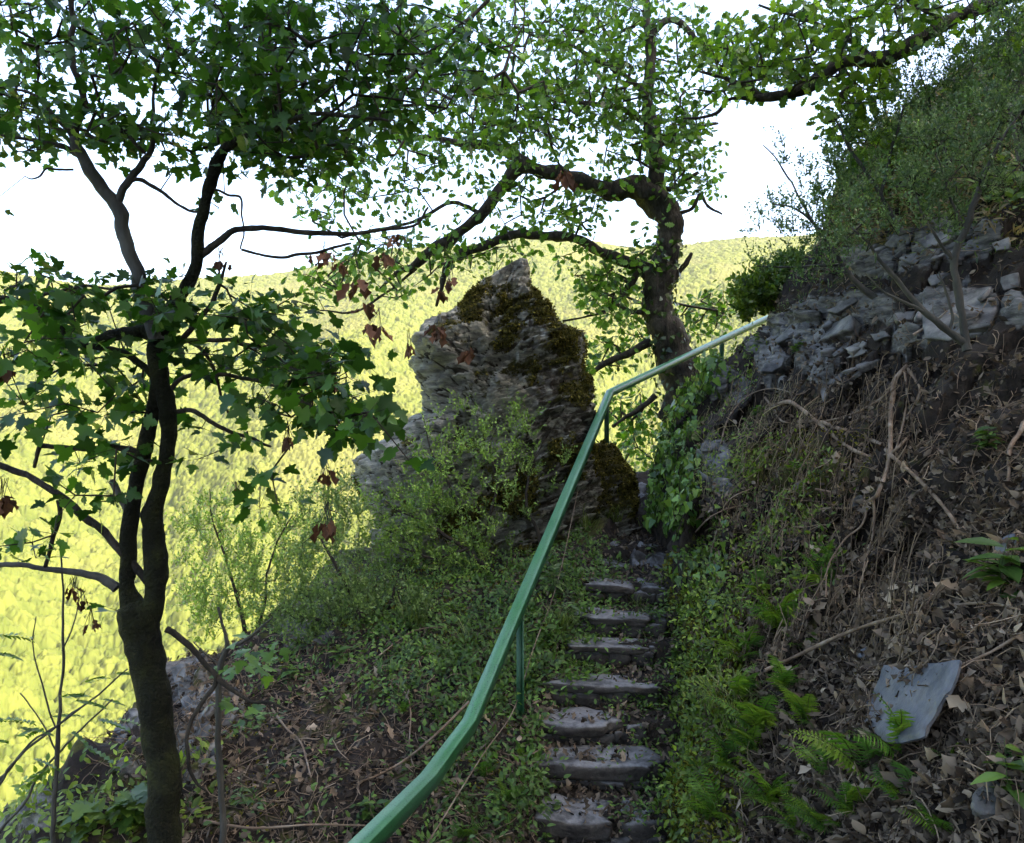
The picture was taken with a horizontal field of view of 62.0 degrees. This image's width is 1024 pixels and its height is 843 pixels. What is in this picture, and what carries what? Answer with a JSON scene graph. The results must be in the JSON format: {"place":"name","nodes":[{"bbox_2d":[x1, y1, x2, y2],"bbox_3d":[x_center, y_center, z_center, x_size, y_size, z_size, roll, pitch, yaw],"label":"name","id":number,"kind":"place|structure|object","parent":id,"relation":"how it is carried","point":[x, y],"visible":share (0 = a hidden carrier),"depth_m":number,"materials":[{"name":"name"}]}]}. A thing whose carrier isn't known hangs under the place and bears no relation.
{"place":"outdoors","nodes":[
{"label":"outdoors","id":0,"kind":"place"},
{"bbox_2d":[0,466,687,842],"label":"ground","id":1,"kind":"structure","parent":0,"point":[74,764],"depth_m":6.00,"materials":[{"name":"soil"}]},
{"bbox_2d":[0,547,139,842],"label":"rowan sapling","id":2,"kind":"object","parent":1,"relation":"on","point":[44,771],"visible":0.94,"depth_m":4.79,"materials":[{"name":"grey plant"}]},
{"bbox_2d":[60,799,108,842],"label":"wild herb","id":3,"kind":"object","parent":1,"relation":"on","point":[81,808],"visible":0.9,"depth_m":5.01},
{"bbox_2d":[0,735,232,842],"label":"plants","id":4,"kind":"object","parent":1,"relation":"on","point":[106,787],"visible":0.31,"depth_m":5.22,"materials":[{"name":"plant"}]},
{"bbox_2d":[104,782,146,834],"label":"wild herb","id":5,"kind":"object","parent":1,"relation":"on","point":[135,800],"visible":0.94,"depth_m":5.07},
{"bbox_2d":[113,716,138,789],"bbox_3d":[-2.649,2.301,5.899,0.228,0.218,1.257,0,0,-24],"label":"rock outcrop","id":6,"kind":"object","parent":1,"relation":"on","point":[128,743],"visible":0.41,"depth_m":6.26,"materials":[{"name":"stone"}]},
{"bbox_2d":[171,663,236,813],"bbox_3d":[-2.255,2.258,6.285,0.414,0.466,2.226,0,0,-24],"label":"rock outcrop","id":7,"kind":"object","parent":1,"relation":"on","point":[208,711],"visible":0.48,"depth_m":6.11,"materials":[{"name":"stone"}]},
{"bbox_2d":[193,607,290,842],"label":"bare sapling","id":8,"kind":"object","parent":1,"relation":"on","point":[222,670],"visible":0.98,"depth_m":4.89,"materials":[{"name":"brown plant"}]},
{"bbox_2d":[0,0,505,842],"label":"maple tree","id":9,"kind":"object","parent":1,"relation":"on","point":[274,120],"visible":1,"depth_m":4.37,"materials":[{"name":"green plant"}]},
{"bbox_2d":[164,479,348,644],"bbox_3d":[-2.705,1.495,8.743,2.042,1.933,1.435,0,0,0],"label":"broom bush","id":10,"kind":"object","parent":1,"relation":"on","point":[250,571],"visible":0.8,"depth_m":8.58,"materials":[{"name":"green plant"}]},
{"bbox_2d":[203,819,365,829],"bbox_3d":[-1.353,2.409,5.085,1.002,0.032,0.064,0,0,2],"label":"fallen stick","id":11,"kind":"object","parent":1,"relation":"on","point":[255,828],"visible":0.88,"depth_m":5.07,"materials":[{"name":"brown wood"}]},
{"bbox_2d":[271,708,311,777],"bbox_3d":[-1.527,2.219,5.947,0.060,0.104,1.150,0,0,-28],"label":"fallen stick","id":12,"kind":"object","parent":1,"relation":"on","point":[286,728],"visible":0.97,"depth_m":5.91,"materials":[{"name":"brown wood"}]},
{"bbox_2d":[328,644,352,668],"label":"wild herb","id":13,"kind":"object","parent":1,"relation":"on","point":[340,661],"visible":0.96,"depth_m":7.01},
{"bbox_2d":[248,457,442,648],"bbox_3d":[-1.512,1.333,7.874,1.853,2.011,1.767,0,0,0],"label":"broom bush","id":14,"kind":"object","parent":1,"relation":"on","point":[363,588],"visible":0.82,"depth_m":7.53,"materials":[{"name":"green plant"}]},
{"bbox_2d":[72,627,666,842],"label":"fallen leaves","id":15,"kind":"object","parent":1,"relation":"on","point":[258,756],"depth_m":5.79,"materials":[{"name":"plant"}]},
{"bbox_2d":[355,794,387,820],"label":"wild herb","id":16,"kind":"object","parent":1,"relation":"on","point":[366,813],"visible":1,"depth_m":5.18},
{"bbox_2d":[207,554,589,833],"bbox_3d":[-1.236,4.541,9.695,4.768,6.455,9.197,0,0,0],"label":"moss carpet","id":17,"kind":"object","parent":1,"relation":"on","point":[345,625],"visible":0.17,"depth_m":7.08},
{"bbox_2d":[190,521,635,842],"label":"plants","id":18,"kind":"object","parent":1,"relation":"on","point":[449,651],"visible":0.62,"depth_m":6.58,"materials":[{"name":"plant"}]},
{"bbox_2d":[357,701,469,783],"bbox_3d":[-0.618,2.137,5.698,0.087,0.309,0.955,0,0,45],"label":"fallen stick","id":19,"kind":"object","parent":1,"relation":"on","point":[433,736],"visible":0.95,"depth_m":5.70,"materials":[{"name":"brown wood"}]},
{"bbox_2d":[394,588,450,627],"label":"grass tuft","id":20,"kind":"object","parent":1,"relation":"on","point":[417,616],"visible":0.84,"depth_m":7.18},
{"bbox_2d":[340,470,533,582],"bbox_3d":[-0.738,1.061,8.268,1.897,1.191,1.017,0,0,0],"label":"broom bush","id":21,"kind":"object","parent":1,"relation":"on","point":[431,525],"visible":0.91,"depth_m":8.16,"materials":[{"name":"green plant"}]},
{"bbox_2d":[434,615,497,647],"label":"grass tuft","id":22,"kind":"object","parent":1,"relation":"on","point":[465,630],"visible":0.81,"depth_m":6.90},
{"bbox_2d":[450,821,485,838],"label":"fern","id":23,"kind":"object","parent":1,"relation":"on","point":[464,832],"visible":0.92,"depth_m":5.08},
{"bbox_2d":[351,258,603,568],"bbox_3d":[-0.511,0.380,9.700,3.087,4.485,2.017,0,0,0],"label":"rock pinnacle","id":24,"kind":"object","parent":1,"relation":"on","point":[524,340],"visible":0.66,"depth_m":9.18,"materials":[{"name":"stone"}]},
{"bbox_2d":[469,754,499,776],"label":"fern","id":25,"kind":"object","parent":1,"relation":"on","point":[490,769],"visible":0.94,"depth_m":5.54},
{"bbox_2d":[393,385,577,561],"bbox_3d":[-0.267,0.633,8.516,1.898,2.006,1.030,0,0,0],"label":"broom bush","id":26,"kind":"object","parent":1,"relation":"on","point":[482,450],"visible":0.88,"depth_m":8.49,"materials":[{"name":"green plant"}]},
{"bbox_2d":[483,793,506,818],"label":"wild herb","id":27,"kind":"object","parent":1,"relation":"on","point":[495,807],"visible":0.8,"depth_m":5.24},
{"bbox_2d":[481,776,517,803],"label":"fern","id":28,"kind":"object","parent":1,"relation":"on","point":[508,795],"visible":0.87,"depth_m":5.35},
{"bbox_2d":[260,0,763,471],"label":"oak tree","id":29,"kind":"object","parent":1,"relation":"on","point":[652,196],"visible":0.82,"depth_m":11.64,"materials":[{"name":"green plant"}]},
{"bbox_2d":[527,622,556,639],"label":"wild herb","id":30,"kind":"object","parent":1,"relation":"on","point":[551,626],"visible":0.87,"depth_m":6.83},
{"bbox_2d":[539,559,572,594],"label":"wild herb","id":31,"kind":"object","parent":1,"relation":"on","point":[556,584],"visible":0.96,"depth_m":7.47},
{"bbox_2d":[348,315,767,842],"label":"handrail","id":32,"kind":"object","parent":1,"relation":"on","point":[389,819],"visible":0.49,"depth_m":5.79,"materials":[{"name":"metal"}]},
{"bbox_2d":[427,491,577,842],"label":"steel wire","id":33,"kind":"object","parent":32,"relation":"attached to","point":[514,706],"visible":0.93,"depth_m":5.71,"materials":[{"name":"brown steel"}]},
{"bbox_2d":[529,599,594,631],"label":"grass tuft","id":34,"kind":"object","parent":1,"relation":"on","point":[563,622],"visible":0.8,"depth_m":6.97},
{"bbox_2d":[532,707,646,745],"bbox_3d":[0.503,2.228,6.209,0.930,0.218,0.450,0,0,0],"label":"stone step","id":35,"kind":"object","parent":1,"relation":"on","point":[576,729],"visible":0.6,"depth_m":6.06,"materials":[{"name":"stone"}]},
{"bbox_2d":[578,502,609,529],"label":"grass tuft","id":36,"kind":"object","parent":1,"relation":"on","point":[585,521],"visible":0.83,"depth_m":9.11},
{"bbox_2d":[532,793,669,842],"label":"stone step","id":37,"kind":"object","parent":1,"relation":"on","point":[593,828],"visible":0.75,"depth_m":5.31,"materials":[{"name":"stone"}]},
{"bbox_2d":[538,673,664,707],"bbox_3d":[0.662,2.057,6.495,0.966,0.208,0.371,0,0,0],"label":"stone step","id":38,"kind":"object","parent":1,"relation":"on","point":[605,687],"visible":0.77,"depth_m":6.38,"materials":[{"name":"stone"}]},
{"bbox_2d":[537,745,666,791],"bbox_3d":[0.527,2.390,5.895,1.068,0.222,0.400,0,0,0],"label":"stone step","id":39,"kind":"object","parent":1,"relation":"on","point":[602,775],"visible":0.73,"depth_m":5.74,"materials":[{"name":"stone"}]},
{"bbox_2d":[562,637,657,667],"bbox_3d":[0.777,1.888,6.966,0.819,0.205,0.336,0,0,-5],"label":"stone step","id":40,"kind":"object","parent":1,"relation":"on","point":[615,651],"visible":0.69,"depth_m":6.85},
{"bbox_2d":[591,439,641,535],"bbox_3d":[1.038,0.929,9.991,0.989,1.468,0.927,0,0,0],"label":"mossy boulder","id":41,"kind":"object","parent":1,"relation":"on","point":[616,472],"visible":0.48,"depth_m":9.74,"materials":[{"name":"stone"}]},
{"bbox_2d":[574,607,668,637],"bbox_3d":[0.917,1.711,7.238,0.846,0.212,0.344,0,0,0],"label":"stone step","id":42,"kind":"object","parent":1,"relation":"on","point":[637,623],"visible":0.72,"depth_m":7.12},
{"bbox_2d":[582,577,668,604],"bbox_3d":[1.073,1.541,7.743,0.965,0.218,0.351,0,0,-7],"label":"stone step","id":43,"kind":"object","parent":1,"relation":"on","point":[616,589],"visible":0.72,"depth_m":7.62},
{"bbox_2d":[586,556,692,842],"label":"step weeds","id":44,"kind":"object","parent":1,"relation":"on","point":[647,787],"visible":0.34,"depth_m":6.11,"materials":[{"name":"plant"}]},
{"bbox_2d":[638,482,647,503],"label":"bedrock slab","id":45,"kind":"structure","parent":1,"relation":"on","point":[642,489],"depth_m":10.67,"materials":[{"name":"stone"}]},
{"bbox_2d":[629,541,665,568],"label":"stone step","id":46,"kind":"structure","parent":1,"relation":"on","point":[635,555],"depth_m":8.65,"materials":[{"name":"stone"}]},
{"bbox_2d":[665,641,683,665],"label":"wild herb","id":47,"kind":"object","parent":1,"relation":"on","point":[674,654],"visible":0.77,"depth_m":6.79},
{"bbox_2d":[0,0,1023,284],"label":"sky","id":48,"kind":"structure","parent":0,"point":[61,214],"materials":[{"name":"white"}]},
{"bbox_2d":[652,29,1023,842],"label":"hillside","id":49,"kind":"structure","parent":0,"point":[862,265],"depth_m":6.88,"materials":[{"name":"soil"}]},
{"bbox_2d":[641,381,709,550],"bbox_3d":[1.778,0.487,9.338,0.853,1.959,3.822,0,0,12],"label":"ivy","id":50,"kind":"object","parent":49,"relation":"attached to","point":[670,516],"visible":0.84,"depth_m":8.68,"materials":[{"name":"green plant"}]},
{"bbox_2d":[671,762,732,824],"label":"fern","id":51,"kind":"object","parent":49,"relation":"on","point":[708,795],"visible":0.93,"depth_m":4.88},
{"bbox_2d":[669,504,735,632],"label":"ivy","id":52,"kind":"object","parent":49,"relation":"on","point":[677,579],"visible":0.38,"depth_m":7.09,"materials":[{"name":"green plant"}]},
{"bbox_2d":[670,348,734,408],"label":"ivy","id":53,"kind":"object","parent":49,"relation":"on","point":[703,367],"visible":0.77,"depth_m":9.94,"materials":[{"name":"green plant"}]},
{"bbox_2d":[700,441,732,479],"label":"rock outcrop","id":54,"kind":"object","parent":49,"relation":"on","point":[723,455],"visible":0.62,"depth_m":7.88,"materials":[{"name":"stone"}]},
{"bbox_2d":[698,724,745,773],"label":"fern","id":55,"kind":"object","parent":49,"relation":"on","point":[731,746],"visible":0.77,"depth_m":5.03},
{"bbox_2d":[676,663,782,722],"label":"fern","id":56,"kind":"object","parent":49,"relation":"on","point":[722,689],"visible":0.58,"depth_m":5.32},
{"bbox_2d":[717,376,750,396],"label":"rock outcrop","id":57,"kind":"object","parent":49,"relation":"on","point":[725,388],"visible":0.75,"depth_m":9.69,"materials":[{"name":"stone"}]},
{"bbox_2d":[707,623,764,665],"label":"fern","id":58,"kind":"object","parent":49,"relation":"on","point":[755,640],"visible":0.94,"depth_m":5.79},
{"bbox_2d":[697,694,779,732],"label":"fern","id":59,"kind":"object","parent":49,"relation":"on","point":[756,715],"visible":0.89,"depth_m":4.99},
{"bbox_2d":[717,720,763,755],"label":"fern","id":60,"kind":"object","parent":49,"relation":"on","point":[747,738],"visible":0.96,"depth_m":4.94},
{"bbox_2d":[728,662,765,699],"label":"fern","id":61,"kind":"object","parent":49,"relation":"on","point":[737,685],"visible":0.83,"depth_m":5.28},
{"bbox_2d":[738,568,771,593],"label":"fern","id":62,"kind":"object","parent":49,"relation":"on","point":[758,574],"visible":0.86,"depth_m":6.10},
{"bbox_2d":[645,321,865,842],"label":"plants","id":63,"kind":"object","parent":49,"relation":"on","point":[692,717],"visible":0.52,"depth_m":6.18,"materials":[{"name":"plant"}]},
{"bbox_2d":[713,753,799,808],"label":"fern","id":64,"kind":"object","parent":49,"relation":"on","point":[772,791],"visible":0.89,"depth_m":4.54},
{"bbox_2d":[685,375,829,773],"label":"dry grass","id":65,"kind":"structure","parent":49,"relation":"on","point":[794,442],"depth_m":7.31,"materials":[{"name":"brown plant"}]},
{"bbox_2d":[724,245,808,323],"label":"leafy bush","id":66,"kind":"object","parent":49,"relation":"on","point":[750,293],"visible":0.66,"depth_m":10.30,"materials":[{"name":"green plant"}]},
{"bbox_2d":[737,587,805,632],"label":"fern","id":67,"kind":"object","parent":49,"relation":"on","point":[773,615],"visible":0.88,"depth_m":5.75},
{"bbox_2d":[750,780,810,840],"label":"fern","id":68,"kind":"object","parent":49,"relation":"on","point":[782,813],"visible":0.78,"depth_m":4.18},
{"bbox_2d":[765,653,805,692],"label":"fern","id":69,"kind":"object","parent":49,"relation":"on","point":[785,678],"visible":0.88,"depth_m":5.13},
{"bbox_2d":[772,682,819,727],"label":"fern","id":70,"kind":"object","parent":49,"relation":"on","point":[799,707],"visible":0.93,"depth_m":4.81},
{"bbox_2d":[728,125,877,299],"bbox_3d":[2.577,-1.866,7.579,1.393,1.598,1.216,0,0,0],"label":"broom bush","id":71,"kind":"object","parent":49,"relation":"on","point":[857,283],"visible":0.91,"depth_m":7.54,"materials":[{"name":"green plant"}]},
{"bbox_2d":[782,741,836,775],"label":"fern","id":72,"kind":"object","parent":49,"relation":"on","point":[805,751],"visible":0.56,"depth_m":4.24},
{"bbox_2d":[781,792,840,834],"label":"fern","id":73,"kind":"object","parent":49,"relation":"on","point":[812,816],"visible":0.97,"depth_m":3.95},
{"bbox_2d":[761,296,861,376],"bbox_3d":[2.880,-0.793,8.648,0.693,0.702,2.196,0,0,0],"label":"rock outcrop","id":74,"kind":"object","parent":49,"relation":"on","point":[840,330],"visible":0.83,"depth_m":7.95,"materials":[{"name":"stone"}]},
{"bbox_2d":[792,549,837,590],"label":"fern","id":75,"kind":"object","parent":49,"relation":"on","point":[816,570],"visible":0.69,"depth_m":5.76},
{"bbox_2d":[720,351,945,669],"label":"hanging rootlets","id":76,"kind":"object","parent":49,"relation":"hanging from","point":[893,563],"visible":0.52,"depth_m":6.01,"materials":[{"name":"brown plant"}]},
{"bbox_2d":[761,400,906,458],"bbox_3d":[2.547,0.039,7.192,0.198,0.470,2.398,0,0,-8],"label":"bare root","id":77,"kind":"object","parent":49,"relation":"on","point":[798,406],"visible":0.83,"depth_m":7.05,"materials":[{"name":"brown wood"}]},
{"bbox_2d":[783,728,891,779],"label":"fern","id":78,"kind":"object","parent":49,"relation":"on","point":[840,754],"visible":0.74,"depth_m":3.95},
{"bbox_2d":[803,781,873,816],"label":"fern","id":79,"kind":"object","parent":49,"relation":"on","point":[855,795],"visible":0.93,"depth_m":3.86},
{"bbox_2d":[660,110,1023,842],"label":"moss carpet","id":80,"kind":"object","parent":49,"relation":"on","point":[700,824],"visible":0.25,"depth_m":5.81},
{"bbox_2d":[798,386,890,427],"bbox_3d":[2.704,-0.137,7.008,0.831,0.385,0.139,0,0,44],"label":"bare root","id":81,"kind":"object","parent":49,"relation":"on","point":[883,396],"visible":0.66,"depth_m":6.84,"materials":[{"name":"brown wood"}]},
{"bbox_2d":[825,502,868,597],"bbox_3d":[2.165,0.818,5.626,0.134,0.566,0.749,0,0,43],"label":"bare root","id":82,"kind":"object","parent":49,"relation":"attached to","point":[862,523],"visible":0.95,"depth_m":5.74,"materials":[{"name":"brown wood"}]},
{"bbox_2d":[808,331,891,404],"bbox_3d":[2.947,-0.462,7.626,0.436,0.661,1.073,0,0,-9],"label":"rock outcrop","id":83,"kind":"object","parent":49,"relation":"on","point":[858,349],"visible":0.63,"depth_m":7.43,"materials":[{"name":"stone"}]},
{"bbox_2d":[683,0,1023,170],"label":"hillside oak","id":84,"kind":"object","parent":49,"relation":"on","point":[800,81],"visible":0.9,"depth_m":7.58,"materials":[{"name":"green plant"}]},
{"bbox_2d":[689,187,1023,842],"bbox_3d":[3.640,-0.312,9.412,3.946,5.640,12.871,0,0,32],"label":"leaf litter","id":85,"kind":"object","parent":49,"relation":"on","point":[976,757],"visible":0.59,"depth_m":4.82,"materials":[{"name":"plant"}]},
{"bbox_2d":[815,365,908,503],"bbox_3d":[2.604,0.065,6.399,0.543,1.036,1.299,0,0,32],"label":"bare root","id":86,"kind":"object","parent":49,"relation":"on","point":[890,440],"visible":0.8,"depth_m":6.22,"materials":[{"name":"brown wood"}]},
{"bbox_2d":[861,499,875,582],"bbox_3d":[2.320,0.765,5.533,0.032,0.490,0.522,0,0,29],"label":"bare root","id":87,"kind":"object","parent":49,"relation":"attached to","point":[874,510],"visible":0.83,"depth_m":5.65,"materials":[{"name":"brown wood"}]},
{"bbox_2d":[809,78,934,235],"bbox_3d":[3.312,-2.456,7.676,1.382,1.607,1.282,0,0,0],"label":"broom bush","id":88,"kind":"object","parent":49,"relation":"on","point":[832,161],"visible":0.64,"depth_m":7.58,"materials":[{"name":"green plant"}]},
{"bbox_2d":[723,196,1023,842],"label":"fallen twigs","id":89,"kind":"object","parent":49,"relation":"on","point":[959,747],"depth_m":4.54,"materials":[{"name":"wood"}]},
{"bbox_2d":[841,691,915,759],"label":"fern","id":90,"kind":"object","parent":49,"relation":"on","point":[901,723],"visible":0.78,"depth_m":3.73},
{"bbox_2d":[852,760,916,799],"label":"fern","id":91,"kind":"object","parent":49,"relation":"on","point":[891,786],"visible":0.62,"depth_m":3.69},
{"bbox_2d":[797,420,978,555],"bbox_3d":[2.619,0.357,6.018,0.258,0.754,2.857,0,0,0],"label":"bare root","id":92,"kind":"object","parent":49,"relation":"on","point":[920,481],"visible":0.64,"depth_m":5.56,"materials":[{"name":"brown wood"}]},
{"bbox_2d":[764,602,1020,671],"bbox_3d":[2.046,1.208,4.652,0.244,0.717,1.646,0,0,-26],"label":"bare root","id":93,"kind":"object","parent":49,"relation":"on","point":[829,640],"visible":0.72,"depth_m":4.99,"materials":[{"name":"brown wood"}]},
{"bbox_2d":[768,29,1023,322],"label":"plants","id":94,"kind":"object","parent":49,"relation":"on","point":[913,211],"visible":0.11,"depth_m":7.98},
{"bbox_2d":[895,370,907,447],"bbox_3d":[2.922,-0.093,6.371,0.053,0.619,0.820,0,0,29],"label":"bare root","id":95,"kind":"object","parent":49,"relation":"on","point":[905,412],"visible":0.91,"depth_m":6.32,"materials":[{"name":"brown wood"}]},
{"bbox_2d":[864,660,961,743],"bbox_3d":[1.803,1.244,3.946,0.258,0.447,0.736,0,0,0],"label":"slate stone","id":96,"kind":"object","parent":49,"relation":"on","point":[920,707],"visible":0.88,"depth_m":3.78,"materials":[{"name":"stone"}]},
{"bbox_2d":[807,59,1023,270],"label":"dead grass","id":97,"kind":"structure","parent":49,"relation":"on","point":[990,224],"depth_m":7.76,"materials":[{"name":"plant"}]},
{"bbox_2d":[813,66,1023,351],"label":"broom bush","id":98,"kind":"object","parent":49,"relation":"on","point":[970,159],"visible":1,"depth_m":5.58,"materials":[{"name":"green plant"}]},
{"bbox_2d":[814,40,1023,227],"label":"crest weeds","id":99,"kind":"object","parent":49,"relation":"on","point":[1010,193],"visible":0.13,"depth_m":7.83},
{"bbox_2d":[894,800,954,835],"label":"fern","id":100,"kind":"object","parent":49,"relation":"on","point":[940,822],"visible":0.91,"depth_m":3.40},
{"bbox_2d":[865,223,1011,278],"bbox_3d":[3.586,-1.584,7.478,0.482,0.649,1.630,0,0,-11],"label":"rock outcrop","id":101,"kind":"object","parent":49,"relation":"on","point":[893,240],"visible":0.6,"depth_m":7.20,"materials":[{"name":"stone"}]},
{"bbox_2d":[882,8,1005,175],"bbox_3d":[3.755,-2.911,7.444,1.083,1.550,1.338,0,0,14],"label":"broom bush","id":102,"kind":"object","parent":49,"relation":"on","point":[913,102],"visible":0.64,"depth_m":7.30,"materials":[{"name":"green plant"}]},
{"bbox_2d":[893,272,1020,342],"bbox_3d":[3.530,-0.906,6.711,0.647,0.658,0.986,0,0,0],"label":"rock outcrop","id":103,"kind":"object","parent":49,"relation":"on","point":[934,333],"visible":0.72,"depth_m":6.56,"materials":[{"name":"stone"}]},
{"bbox_2d":[951,0,1023,161],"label":"broom bush","id":104,"kind":"object","parent":49,"relation":"on","point":[983,50],"visible":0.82,"depth_m":6.70,"materials":[{"name":"green plant"}]},
{"bbox_2d":[970,780,1006,822],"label":"slate stone","id":105,"kind":"object","parent":49,"relation":"on","point":[982,809],"visible":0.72,"depth_m":3.19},
{"bbox_2d":[955,532,1023,602],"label":"wild herb","id":106,"kind":"object","parent":49,"relation":"on","point":[1012,572],"visible":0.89,"depth_m":4.08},
{"bbox_2d":[972,426,1006,450],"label":"wild herb","id":107,"kind":"object","parent":49,"relation":"on","point":[980,430],"visible":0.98,"depth_m":5.23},
{"bbox_2d":[961,632,1023,666],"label":"bare root","id":108,"kind":"object","parent":49,"relation":"on","point":[1010,640],"visible":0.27,"depth_m":3.67,"materials":[{"name":"brown wood"}]},
{"bbox_2d":[970,737,1023,808],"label":"wild herb","id":109,"kind":"object","parent":49,"relation":"on","point":[993,776],"visible":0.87,"depth_m":3.19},
{"bbox_2d":[1001,405,1023,495],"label":"bare root","id":110,"kind":"object","parent":49,"relation":"on","point":[1019,433],"visible":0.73,"depth_m":5.15,"materials":[{"name":"brown wood"}]},
{"bbox_3d":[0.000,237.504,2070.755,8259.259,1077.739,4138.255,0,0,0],"label":"hills","id":111,"kind":"structure","parent":0,"visible":0},
{"bbox_2d":[0,235,817,816],"bbox_3d":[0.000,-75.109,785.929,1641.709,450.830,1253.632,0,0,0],"label":"woodland","id":112,"kind":"object","parent":111,"relation":"on","point":[28,597],"visible":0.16,"depth_m":507.42,"materials":[{"name":"plant"}]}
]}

